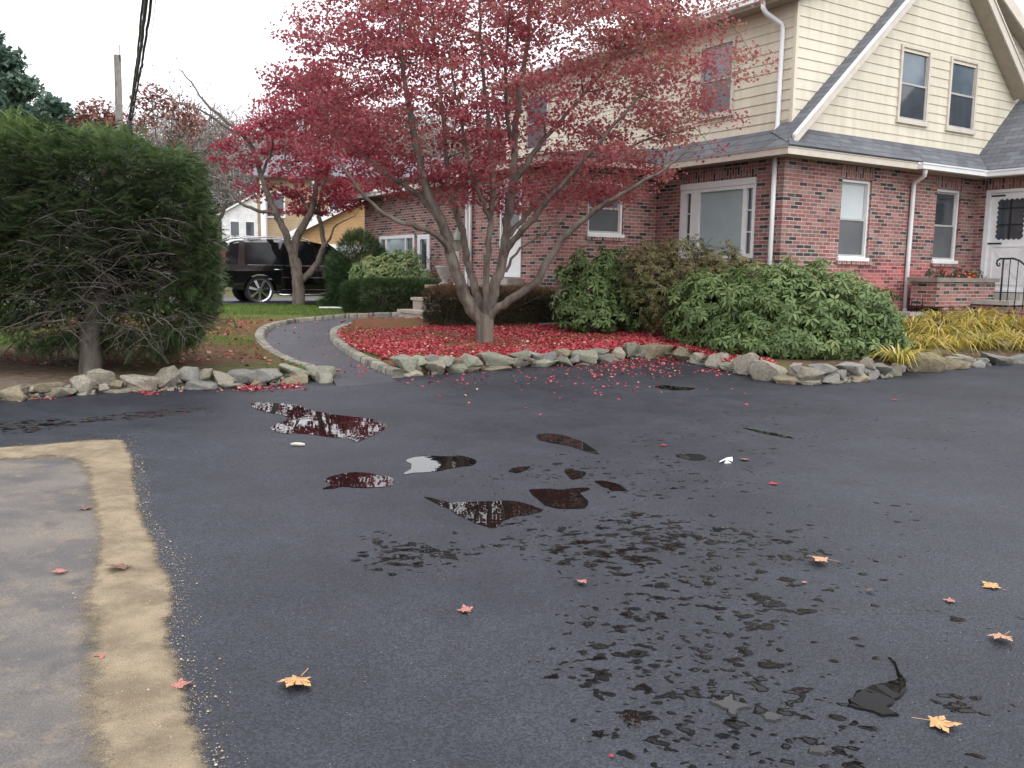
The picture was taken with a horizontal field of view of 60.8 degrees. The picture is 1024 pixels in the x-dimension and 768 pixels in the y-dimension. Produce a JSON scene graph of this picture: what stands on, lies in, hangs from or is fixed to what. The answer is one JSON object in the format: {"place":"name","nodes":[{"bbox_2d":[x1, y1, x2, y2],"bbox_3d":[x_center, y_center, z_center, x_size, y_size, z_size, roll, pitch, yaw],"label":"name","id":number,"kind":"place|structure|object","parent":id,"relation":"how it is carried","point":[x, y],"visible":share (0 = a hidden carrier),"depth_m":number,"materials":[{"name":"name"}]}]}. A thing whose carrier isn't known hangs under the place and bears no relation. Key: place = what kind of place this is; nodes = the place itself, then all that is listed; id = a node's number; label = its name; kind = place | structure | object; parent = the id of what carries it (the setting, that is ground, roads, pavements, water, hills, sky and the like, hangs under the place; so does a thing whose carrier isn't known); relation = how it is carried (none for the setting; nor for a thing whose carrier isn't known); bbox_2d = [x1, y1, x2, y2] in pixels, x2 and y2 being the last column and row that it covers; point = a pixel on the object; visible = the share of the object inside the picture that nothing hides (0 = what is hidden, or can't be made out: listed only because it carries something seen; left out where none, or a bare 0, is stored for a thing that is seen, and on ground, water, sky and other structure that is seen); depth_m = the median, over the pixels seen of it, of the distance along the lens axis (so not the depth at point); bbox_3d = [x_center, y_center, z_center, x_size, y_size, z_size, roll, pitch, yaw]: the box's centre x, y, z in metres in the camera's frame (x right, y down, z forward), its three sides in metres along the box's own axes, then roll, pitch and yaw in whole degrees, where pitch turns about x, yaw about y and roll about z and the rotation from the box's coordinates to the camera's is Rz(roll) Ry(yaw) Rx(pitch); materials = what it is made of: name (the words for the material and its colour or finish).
{"place":"outdoors","nodes":[
{"label":"outdoors","id":0,"kind":"place"},
{"bbox_2d":[0,455,110,767],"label":"old pavement","id":1,"kind":"structure","parent":0,"point":[47,525],"depth_m":3.74,"materials":[{"name":"concrete"}]},
{"bbox_2d":[1,298,319,311],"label":"side drive","id":2,"kind":"structure","parent":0,"point":[270,301],"depth_m":26.48,"materials":[{"name":"asphalt"}]},
{"bbox_2d":[214,236,353,302],"bbox_3d":[-6.433,-3.460,26.647,5.220,1.952,2.400,-3,9,-30],"label":"parked car","id":3,"kind":"object","parent":2,"relation":"on","point":[263,261],"visible":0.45,"depth_m":25.26,"materials":[{"name":"black paint"}]},
{"bbox_2d":[2,209,323,297],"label":"hillside","id":4,"kind":"structure","parent":0,"point":[228,294],"depth_m":34.07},
{"bbox_2d":[0,30,53,123],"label":"pine tree","id":5,"kind":"object","parent":4,"relation":"on","point":[17,87],"visible":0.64,"depth_m":49.82,"materials":[{"name":"green plant"}]},
{"bbox_2d":[22,84,83,275],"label":"pine tree","id":6,"kind":"object","parent":4,"relation":"on","point":[59,109],"visible":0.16,"depth_m":57.77,"materials":[{"name":"green plant"}]},
{"bbox_2d":[65,96,133,236],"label":"red leaved tree","id":7,"kind":"object","parent":4,"relation":"on","point":[92,113],"visible":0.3,"depth_m":52.97,"materials":[{"name":"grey plant"}]},
{"bbox_2d":[114,45,127,290],"bbox_3d":[-14.044,-7.492,31.327,0.346,8.951,0.314,-2,8,-19],"label":"utility pole","id":8,"kind":"object","parent":4,"relation":"on","point":[118,89],"visible":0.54,"depth_m":30.86,"materials":[{"name":"grey wood"}]},
{"bbox_2d":[127,0,155,132],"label":"overhead cable","id":9,"kind":"object","parent":8,"relation":"attached to","point":[141,39],"visible":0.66,"depth_m":18.16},
{"bbox_2d":[124,81,208,264],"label":"red leaved tree","id":10,"kind":"object","parent":4,"relation":"on","point":[172,110],"visible":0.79,"depth_m":56.17,"materials":[{"name":"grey plant"}]},
{"bbox_2d":[218,193,257,240],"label":"white house","id":11,"kind":"structure","parent":4,"relation":"on","point":[240,219],"depth_m":76.75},
{"bbox_2d":[244,155,450,257],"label":"neighbour house","id":12,"kind":"structure","parent":4,"relation":"on","point":[268,226],"depth_m":43.07,"materials":[{"name":"beige"}]},
{"bbox_2d":[265,316,398,386],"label":"garden path","id":13,"kind":"structure","parent":0,"point":[297,347],"depth_m":13.49,"materials":[{"name":"asphalt"}]},
{"bbox_2d":[0,358,1023,767],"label":"driveway","id":14,"kind":"structure","parent":0,"point":[692,596],"depth_m":4.40,"materials":[{"name":"asphalt"}]},
{"bbox_2d":[0,385,27,400],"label":"wall stone","id":15,"kind":"object","parent":14,"relation":"on","point":[14,393],"visible":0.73,"depth_m":8.88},
{"bbox_2d":[44,387,77,396],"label":"wall stone","id":16,"kind":"object","parent":14,"relation":"on","point":[61,392],"visible":0.67,"depth_m":9.15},
{"bbox_2d":[24,382,65,393],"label":"wall stone","id":17,"kind":"object","parent":16,"relation":"on","point":[43,387],"visible":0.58,"depth_m":9.11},
{"bbox_2d":[70,374,95,394],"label":"wall stone","id":18,"kind":"object","parent":14,"relation":"on","point":[82,383],"visible":0.84,"depth_m":9.32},
{"bbox_2d":[0,439,206,767],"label":"sand strip","id":19,"kind":"object","parent":14,"relation":"on","point":[122,647],"visible":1,"depth_m":3.52,"materials":[{"name":"sand"}]},
{"bbox_2d":[11,432,245,766],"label":"sand grains","id":20,"kind":"object","parent":19,"relation":"on","point":[215,764],"visible":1,"depth_m":3.54},
{"bbox_2d":[95,387,136,392],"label":"wall stone","id":21,"kind":"object","parent":14,"relation":"on","point":[122,390],"visible":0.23,"depth_m":9.50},
{"bbox_2d":[87,368,115,390],"bbox_3d":[-4.473,-0.035,9.504,0.320,0.265,0.254,1,7,-1],"label":"wall stone","id":22,"kind":"object","parent":21,"relation":"on","point":[99,375],"visible":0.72,"depth_m":9.43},
{"bbox_2d":[120,374,159,391],"bbox_3d":[-4.148,-0.007,9.738,0.535,0.199,0.340,2,8,11],"label":"wall stone","id":23,"kind":"object","parent":14,"relation":"on","point":[141,382],"visible":0.79,"depth_m":9.59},
{"bbox_2d":[184,380,219,389],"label":"wall stone","id":24,"kind":"object","parent":14,"relation":"on","point":[202,385],"visible":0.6,"depth_m":9.78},
{"bbox_2d":[227,369,257,383],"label":"wall stone","id":25,"kind":"object","parent":14,"relation":"on","point":[242,376],"visible":1,"depth_m":10.06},
{"bbox_2d":[253,368,282,382],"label":"wall stone","id":26,"kind":"object","parent":14,"relation":"on","point":[266,375],"visible":0.77,"depth_m":10.16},
{"bbox_2d":[278,669,310,686],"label":"maple leaf","id":27,"kind":"object","parent":14,"relation":"on","point":[292,680],"visible":1,"depth_m":3.15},
{"bbox_2d":[282,371,307,383],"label":"wall stone","id":28,"kind":"object","parent":14,"relation":"on","point":[302,377],"visible":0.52,"depth_m":10.37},
{"bbox_2d":[278,363,309,375],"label":"wall stone","id":29,"kind":"object","parent":28,"relation":"on","point":[290,369],"visible":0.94,"depth_m":10.39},
{"bbox_2d":[250,402,387,441],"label":"puddle","id":30,"kind":"object","parent":14,"relation":"on","point":[300,420],"visible":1,"depth_m":7.95,"materials":[{"name":"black liquid"}]},
{"bbox_2d":[304,365,336,380],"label":"wall stone","id":31,"kind":"object","parent":14,"relation":"on","point":[313,370],"visible":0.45,"depth_m":10.63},
{"bbox_2d":[254,312,398,383],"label":"path curb","id":32,"kind":"structure","parent":14,"relation":"on","point":[261,332],"depth_m":16.15,"materials":[{"name":"stone"}]},
{"bbox_2d":[323,472,392,488],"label":"puddle","id":33,"kind":"object","parent":14,"relation":"on","point":[359,479],"visible":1,"depth_m":5.99,"materials":[{"name":"clear liquid"}]},
{"bbox_2d":[329,317,414,377],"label":"path curb","id":34,"kind":"structure","parent":14,"relation":"on","point":[339,343],"depth_m":12.32,"materials":[{"name":"stone"}]},
{"bbox_2d":[1,314,748,414],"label":"fallen red leaves","id":35,"kind":"object","parent":14,"relation":"on","point":[284,384],"depth_m":11.47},
{"bbox_2d":[4,312,776,367],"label":"fallen red leaves","id":36,"kind":"object","parent":14,"relation":"on","point":[387,347],"depth_m":13.76,"materials":[{"name":"plant"}]},
{"bbox_2d":[404,370,422,376],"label":"wall stone","id":37,"kind":"object","parent":14,"relation":"on","point":[416,373],"visible":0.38,"depth_m":11.11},
{"bbox_2d":[389,354,418,372],"bbox_3d":[-1.395,-0.259,11.230,0.390,0.241,0.307,2,8,11],"label":"wall stone","id":38,"kind":"object","parent":37,"relation":"on","point":[405,363],"visible":0.94,"depth_m":11.13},
{"bbox_2d":[421,359,444,374],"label":"wall stone","id":39,"kind":"object","parent":14,"relation":"on","point":[438,366],"visible":0.65,"depth_m":11.26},
{"bbox_2d":[404,455,476,473],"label":"puddle","id":40,"kind":"object","parent":14,"relation":"on","point":[427,463],"visible":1,"depth_m":6.53,"materials":[{"name":"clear liquid"}]},
{"bbox_2d":[467,367,480,371],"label":"wall stone","id":41,"kind":"object","parent":14,"relation":"on","point":[471,369],"visible":0.58,"depth_m":11.61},
{"bbox_2d":[461,353,482,367],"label":"wall stone","id":42,"kind":"object","parent":41,"relation":"on","point":[469,360],"visible":0.86,"depth_m":11.58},
{"bbox_2d":[425,497,542,527],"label":"puddle","id":43,"kind":"object","parent":14,"relation":"on","point":[493,514],"visible":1,"depth_m":5.35,"materials":[{"name":"black liquid"}]},
{"bbox_2d":[483,365,512,369],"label":"wall stone","id":44,"kind":"object","parent":14,"relation":"on","point":[498,367],"visible":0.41,"depth_m":11.80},
{"bbox_2d":[477,352,514,365],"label":"wall stone","id":45,"kind":"object","parent":44,"relation":"on","point":[494,359],"visible":0.95,"depth_m":11.81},
{"bbox_2d":[0,352,1020,399],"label":"stone rubble","id":46,"kind":"object","parent":14,"relation":"on","point":[102,387],"visible":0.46,"depth_m":10.21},
{"bbox_2d":[155,365,180,387],"bbox_3d":[-3.877,-0.075,9.783,0.338,0.264,0.268,1,7,0],"label":"wall stone","id":47,"kind":"object","parent":46,"relation":"on","point":[169,376],"visible":0.88,"depth_m":9.70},
{"bbox_2d":[212,370,233,387],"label":"wall stone","id":48,"kind":"object","parent":46,"relation":"on","point":[222,379],"visible":0.84,"depth_m":9.93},
{"bbox_2d":[529,487,588,508],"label":"puddle","id":49,"kind":"object","parent":14,"relation":"on","point":[572,498],"visible":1,"depth_m":5.64,"materials":[{"name":"black liquid"}]},
{"bbox_2d":[536,433,598,453],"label":"puddle","id":50,"kind":"object","parent":14,"relation":"on","point":[562,439],"visible":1,"depth_m":7.35,"materials":[{"name":"black liquid"}]},
{"bbox_2d":[619,712,640,728],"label":"puddle","id":51,"kind":"object","parent":14,"relation":"on","point":[631,720],"visible":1,"depth_m":2.94,"materials":[{"name":"black liquid"}]},
{"bbox_2d":[641,343,674,358],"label":"wall stone","id":52,"kind":"object","parent":14,"relation":"on","point":[654,350],"visible":0.76,"depth_m":13.35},
{"bbox_2d":[671,346,693,360],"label":"wall stone","id":53,"kind":"object","parent":14,"relation":"on","point":[679,353],"visible":0.82,"depth_m":13.13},
{"bbox_2d":[704,352,730,369],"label":"wall stone","id":54,"kind":"object","parent":14,"relation":"on","point":[712,361],"visible":0.62,"depth_m":12.31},
{"bbox_2d":[708,694,752,716],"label":"puddle","id":55,"kind":"object","parent":14,"relation":"on","point":[730,705],"visible":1,"depth_m":3.05,"materials":[{"name":"black liquid"}]},
{"bbox_2d":[749,360,786,381],"bbox_3d":[3.337,-0.152,11.183,0.537,0.323,0.340,0,7,-4],"label":"wall stone","id":56,"kind":"object","parent":14,"relation":"on","point":[763,370],"visible":0.64,"depth_m":11.14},
{"bbox_2d":[797,379,821,384],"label":"wall stone","id":57,"kind":"object","parent":14,"relation":"on","point":[813,382],"visible":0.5,"depth_m":10.85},
{"bbox_2d":[788,365,824,380],"bbox_3d":[3.718,-0.113,10.965,0.438,0.245,0.340,0,8,-9],"label":"wall stone","id":58,"kind":"object","parent":57,"relation":"on","point":[806,373],"visible":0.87,"depth_m":10.83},
{"bbox_2d":[846,373,870,381],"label":"wall stone","id":59,"kind":"object","parent":14,"relation":"on","point":[863,377],"visible":0.45,"depth_m":11.20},
{"bbox_2d":[835,362,864,375],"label":"wall stone","id":60,"kind":"object","parent":59,"relation":"on","point":[853,368],"visible":0.84,"depth_m":11.22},
{"bbox_2d":[847,657,907,716],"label":"puddle","id":61,"kind":"object","parent":14,"relation":"on","point":[879,699],"visible":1,"depth_m":3.12,"materials":[{"name":"black liquid"}]},
{"bbox_2d":[897,352,945,371],"bbox_3d":[5.823,-0.282,12.420,0.652,0.348,0.340,2,7,5],"label":"wall stone","id":62,"kind":"object","parent":14,"relation":"on","point":[937,365],"visible":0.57,"depth_m":12.28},
{"bbox_2d":[912,715,961,732],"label":"maple leaf","id":63,"kind":"object","parent":14,"relation":"on","point":[940,722],"visible":1,"depth_m":2.94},
{"bbox_2d":[941,357,969,369],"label":"wall stone","id":64,"kind":"object","parent":14,"relation":"on","point":[959,365],"visible":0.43,"depth_m":12.60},
{"bbox_2d":[981,352,1013,364],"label":"wall stone","id":65,"kind":"object","parent":14,"relation":"on","point":[994,359],"visible":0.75,"depth_m":13.20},
{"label":"wall stone","id":66,"kind":"object","parent":14,"relation":"on","visible":0},
{"bbox_2d":[570,350,597,364],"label":"wall stone","id":67,"kind":"object","parent":66,"relation":"on","point":[589,357],"visible":0.66,"depth_m":12.50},
{"bbox_2d":[0,295,1023,396],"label":"lawn","id":68,"kind":"structure","parent":0,"point":[16,372],"depth_m":12.29,"materials":[{"name":"plant"}]},
{"bbox_2d":[0,96,263,374],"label":"yew bush","id":69,"kind":"object","parent":68,"relation":"on","point":[130,220],"visible":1,"depth_m":9.88,"materials":[{"name":"green plant"}]},
{"bbox_2d":[179,366,198,381],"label":"wall stone","id":70,"kind":"object","parent":68,"relation":"on","point":[189,373],"visible":0.71,"depth_m":9.81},
{"bbox_2d":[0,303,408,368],"bbox_3d":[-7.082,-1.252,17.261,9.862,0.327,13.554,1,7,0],"label":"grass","id":71,"kind":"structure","parent":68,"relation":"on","point":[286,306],"depth_m":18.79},
{"bbox_2d":[139,58,398,304],"bbox_3d":[-6.746,-5.595,24.800,7.071,6.854,4.287,1,7,0],"label":"crimson maple","id":72,"kind":"object","parent":68,"relation":"on","point":[309,210],"visible":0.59,"depth_m":24.31,"materials":[{"name":"red plant"}]},
{"bbox_2d":[315,225,390,307],"bbox_3d":[-4.053,-2.938,22.837,2.230,2.398,2.257,1,7,0],"label":"dark yew","id":73,"kind":"object","parent":68,"relation":"on","point":[336,270],"visible":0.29,"depth_m":22.39,"materials":[{"name":"green plant"}]},
{"bbox_2d":[338,275,441,312],"bbox_3d":[-2.746,-1.989,20.220,2.485,1.053,1.345,1,7,0],"label":"box hedge","id":74,"kind":"object","parent":68,"relation":"on","point":[350,292],"visible":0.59,"depth_m":19.84,"materials":[{"name":"green plant"}]},
{"bbox_2d":[348,248,438,308],"bbox_3d":[-2.407,-2.565,21.713,3.365,1.620,1.824,1,7,0],"label":"rhododendron","id":75,"kind":"object","parent":68,"relation":"on","point":[392,266],"visible":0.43,"depth_m":21.26,"materials":[{"name":"green plant"}]},
{"bbox_2d":[397,278,533,321],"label":"stone steps","id":76,"kind":"structure","parent":68,"relation":"on","point":[415,311],"depth_m":17.30,"materials":[{"name":"stone"}]},
{"bbox_2d":[420,282,558,325],"bbox_3d":[-0.339,-1.483,16.780,2.800,0.935,2.601,1,7,0],"label":"clipped hedge","id":77,"kind":"object","parent":68,"relation":"on","point":[439,291],"visible":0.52,"depth_m":16.27,"materials":[{"name":"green plant"}]},
{"bbox_2d":[253,0,778,342],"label":"red maple","id":78,"kind":"object","parent":68,"relation":"on","point":[480,312],"visible":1,"depth_m":12.98,"materials":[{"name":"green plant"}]},
{"bbox_2d":[549,245,662,333],"bbox_3d":[1.673,-1.645,15.438,2.047,1.612,1.678,1,7,0],"label":"rhododendron","id":79,"kind":"object","parent":68,"relation":"on","point":[606,306],"visible":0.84,"depth_m":15.04,"materials":[{"name":"green plant"}]},
{"bbox_2d":[347,0,1023,321],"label":"brick house","id":80,"kind":"structure","parent":68,"relation":"on","point":[858,111],"depth_m":16.76,"materials":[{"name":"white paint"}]},
{"bbox_2d":[379,234,414,273],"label":"window","id":81,"kind":"structure","parent":80,"relation":"in","point":[404,242],"depth_m":23.86,"materials":[{"name":"glass"}]},
{"bbox_2d":[417,234,429,277],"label":"window","id":82,"kind":"structure","parent":80,"relation":"in","point":[423,241],"depth_m":22.60,"materials":[{"name":"white paint"}]},
{"bbox_2d":[500,177,522,276],"bbox_3d":[0.009,-3.210,17.982,0.110,2.000,0.820,-4,9,-32],"label":"side door","id":83,"kind":"structure","parent":80,"relation":"in","point":[514,270],"depth_m":17.92,"materials":[{"name":"white paint"}]},
{"bbox_2d":[523,92,548,153],"bbox_3d":[0.627,-6.398,21.441,0.125,1.375,1.040,-4,9,-32],"label":"window","id":84,"kind":"structure","parent":80,"relation":"in","point":[546,109],"depth_m":21.50,"materials":[{"name":"glass"}]},
{"bbox_2d":[587,180,624,237],"bbox_3d":[1.824,-3.445,17.225,0.920,1.085,0.180,-4,9,-32],"label":"window","id":85,"kind":"structure","parent":80,"relation":"in","point":[608,223],"depth_m":17.31,"materials":[{"name":"glass"}]},
{"bbox_2d":[696,37,735,121],"bbox_3d":[3.849,-5.692,16.394,0.125,1.375,0.940,-4,9,-32],"label":"window","id":86,"kind":"structure","parent":80,"relation":"in","point":[730,89],"depth_m":16.32,"materials":[{"name":"glass"}]},
{"bbox_2d":[678,177,756,258],"bbox_3d":[3.865,-3.095,16.480,0.120,1.433,1.920,-4,9,-32],"label":"picture window","id":87,"kind":"structure","parent":80,"relation":"in","point":[722,210],"depth_m":16.39,"materials":[{"name":"glass"}]},
{"bbox_2d":[837,179,869,260],"bbox_3d":[6.337,-3.039,16.244,0.900,1.485,0.180,-4,9,-32],"label":"window","id":88,"kind":"structure","parent":80,"relation":"in","point":[855,193],"depth_m":16.31,"materials":[{"name":"glass"}]},
{"bbox_2d":[895,43,932,126],"bbox_3d":[7.652,-5.674,16.648,0.990,1.425,0.125,-4,9,-32],"label":"window","id":89,"kind":"structure","parent":80,"relation":"in","point":[912,107],"depth_m":16.67,"materials":[{"name":"glass"}]},
{"bbox_2d":[931,189,958,263],"bbox_3d":[8.813,-3.205,17.801,0.880,1.485,0.180,-4,9,-32],"label":"window","id":90,"kind":"structure","parent":80,"relation":"in","point":[947,201],"depth_m":17.88,"materials":[{"name":"glass"}]},
{"bbox_2d":[945,56,979,134],"bbox_3d":[9.013,-5.765,17.502,1.010,1.425,0.125,-4,9,-32],"label":"window","id":91,"kind":"structure","parent":80,"relation":"in","point":[961,101],"depth_m":17.53,"materials":[{"name":"glass"}]},
{"bbox_2d":[980,188,1023,291],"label":"entry door","id":92,"kind":"structure","parent":80,"relation":"in","point":[1003,232],"depth_m":17.74,"materials":[{"name":"white paint"}]},
{"bbox_2d":[618,233,755,335],"bbox_3d":[2.943,-1.602,14.755,2.475,1.878,1.412,4,8,22],"label":"browned shrub","id":93,"kind":"object","parent":68,"relation":"on","point":[665,279],"visible":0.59,"depth_m":14.57,"materials":[{"name":"green plant"}]},
{"bbox_2d":[732,352,758,374],"bbox_3d":[3.126,-0.257,11.683,0.312,0.349,0.248,1,7,0],"label":"wall stone","id":94,"kind":"object","parent":68,"relation":"on","point":[740,364],"visible":0.73,"depth_m":11.62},
{"bbox_2d":[660,253,916,359],"bbox_3d":[4.228,-1.149,13.364,3.719,1.678,2.760,1,7,0],"label":"rhododendron","id":95,"kind":"object","parent":68,"relation":"on","point":[829,317],"visible":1,"depth_m":12.60,"materials":[{"name":"green plant"}]},
{"bbox_2d":[869,343,953,366],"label":"daylily","id":96,"kind":"object","parent":68,"relation":"on","point":[903,357],"visible":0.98,"depth_m":11.93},
{"bbox_2d":[901,313,962,332],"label":"daylily","id":97,"kind":"object","parent":68,"relation":"on","point":[914,319],"visible":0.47,"depth_m":14.73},
{"bbox_2d":[906,333,970,356],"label":"daylily","id":98,"kind":"object","parent":68,"relation":"on","point":[933,345],"visible":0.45,"depth_m":13.18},
{"bbox_2d":[906,308,984,327],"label":"daylily","id":99,"kind":"object","parent":68,"relation":"on","point":[938,314],"visible":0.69,"depth_m":15.64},
{"bbox_2d":[906,318,995,343],"bbox_3d":[7.135,-0.901,14.494,1.962,0.348,1.954,1,7,0],"label":"daylily","id":100,"kind":"object","parent":68,"relation":"on","point":[932,328],"visible":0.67,"depth_m":14.30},
{"bbox_2d":[907,277,999,316],"bbox_3d":[8.699,-1.505,17.262,2.120,1.180,0.630,-4,9,-32],"label":"brick planter","id":101,"kind":"object","parent":68,"relation":"on","point":[940,294],"visible":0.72,"depth_m":16.82,"materials":[{"name":"red brick"}]},
{"bbox_2d":[913,327,1012,354],"bbox_3d":[7.067,-0.735,14.052,2.113,0.374,1.994,1,7,0],"label":"daylily","id":102,"kind":"object","parent":68,"relation":"on","point":[961,341],"visible":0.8,"depth_m":13.93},
{"bbox_2d":[930,314,1012,334],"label":"daylily","id":103,"kind":"object","parent":68,"relation":"on","point":[971,322],"visible":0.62,"depth_m":15.21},
{"bbox_2d":[927,324,1023,351],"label":"daylily","id":104,"kind":"object","parent":68,"relation":"on","point":[988,345],"visible":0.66,"depth_m":14.24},
{"bbox_2d":[939,306,1015,322],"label":"daylily","id":105,"kind":"object","parent":68,"relation":"on","point":[985,313],"visible":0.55,"depth_m":16.18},
{"bbox_2d":[957,310,1023,332],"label":"daylily","id":106,"kind":"object","parent":68,"relation":"on","point":[1000,320],"visible":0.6,"depth_m":15.58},
{"bbox_2d":[968,293,1023,322],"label":"brick stoop","id":107,"kind":"object","parent":68,"relation":"on","point":[995,302],"visible":0.33,"depth_m":16.81,"materials":[{"name":"concrete"}]},
{"bbox_2d":[996,258,1023,309],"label":"iron railing","id":108,"kind":"object","parent":107,"relation":"on","point":[1003,260],"visible":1,"depth_m":16.61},
{"bbox_2d":[0,0,1023,204],"label":"sky","id":109,"kind":"structure","parent":0,"point":[71,45],"materials":[{"name":"white"}]},
{"label":"ground","id":110,"kind":"structure","parent":0,"visible":0},
{"bbox_2d":[0,81,505,238],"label":"distant woods","id":111,"kind":"object","parent":110,"relation":"on","point":[203,142],"visible":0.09,"depth_m":114.45,"materials":[{"name":"plant"}]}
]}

